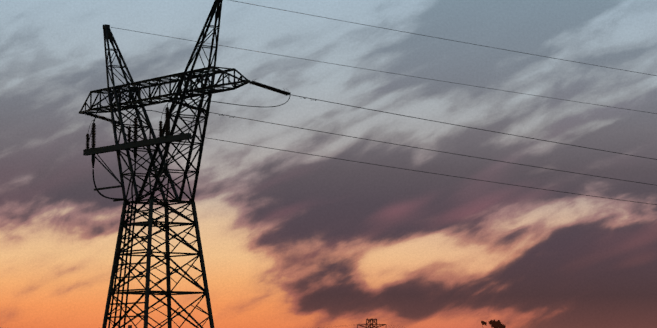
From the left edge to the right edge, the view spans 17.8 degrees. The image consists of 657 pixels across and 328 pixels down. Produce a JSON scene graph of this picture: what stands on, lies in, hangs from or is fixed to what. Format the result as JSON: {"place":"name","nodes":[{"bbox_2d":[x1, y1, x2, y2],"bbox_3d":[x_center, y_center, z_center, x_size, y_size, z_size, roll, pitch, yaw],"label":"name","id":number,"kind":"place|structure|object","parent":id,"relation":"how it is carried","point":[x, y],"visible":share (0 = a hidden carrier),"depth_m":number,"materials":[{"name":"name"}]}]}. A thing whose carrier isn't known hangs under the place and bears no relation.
{"place":"outdoors","nodes":[
{"label":"outdoors","id":0,"kind":"place"},
{"bbox_2d":[0,0,656,327],"label":"sky","id":1,"kind":"structure","parent":0,"point":[293,239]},
{"bbox_2d":[357,318,385,327],"bbox_3d":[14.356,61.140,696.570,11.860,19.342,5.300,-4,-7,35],"label":"distant pylon","id":2,"kind":"object","parent":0,"point":[370,324],"visible":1,"depth_m":696.89,"materials":[{"name":"black metal"}]},
{"label":"ground","id":3,"kind":"structure","parent":0,"visible":0},
{"bbox_2d":[79,0,249,327],"bbox_3d":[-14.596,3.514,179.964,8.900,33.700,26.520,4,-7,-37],"label":"transmission tower","id":4,"kind":"structure","parent":3,"relation":"on","point":[204,89],"depth_m":178.87,"materials":[{"name":"metal"}]},
{"bbox_2d":[92,159,167,201],"bbox_3d":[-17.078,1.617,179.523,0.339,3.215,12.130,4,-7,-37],"label":"power cables","id":5,"kind":"object","parent":4,"relation":"attached to","point":[125,199],"visible":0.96,"depth_m":178.80,"materials":[{"name":"black plastic"}]},
{"bbox_2d":[84,79,290,167],"bbox_3d":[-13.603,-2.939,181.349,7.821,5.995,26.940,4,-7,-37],"label":"insulators","id":6,"kind":"object","parent":4,"relation":"attached to","point":[135,125],"visible":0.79,"depth_m":178.94,"materials":[{"name":"brown ceramic"}]},
{"bbox_2d":[94,0,656,204],"bbox_3d":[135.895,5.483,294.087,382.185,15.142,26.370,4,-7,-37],"label":"power lines","id":7,"kind":"object","parent":4,"relation":"attached to","point":[393,113],"visible":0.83,"depth_m":195.08,"materials":[{"name":"black metal"}]},
{"bbox_2d":[488,319,505,327],"bbox_3d":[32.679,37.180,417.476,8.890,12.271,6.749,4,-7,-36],"label":"tree","id":8,"kind":"object","parent":3,"relation":"on","point":[495,324],"visible":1,"depth_m":417.42,"materials":[{"name":"black plant"}]}
]}

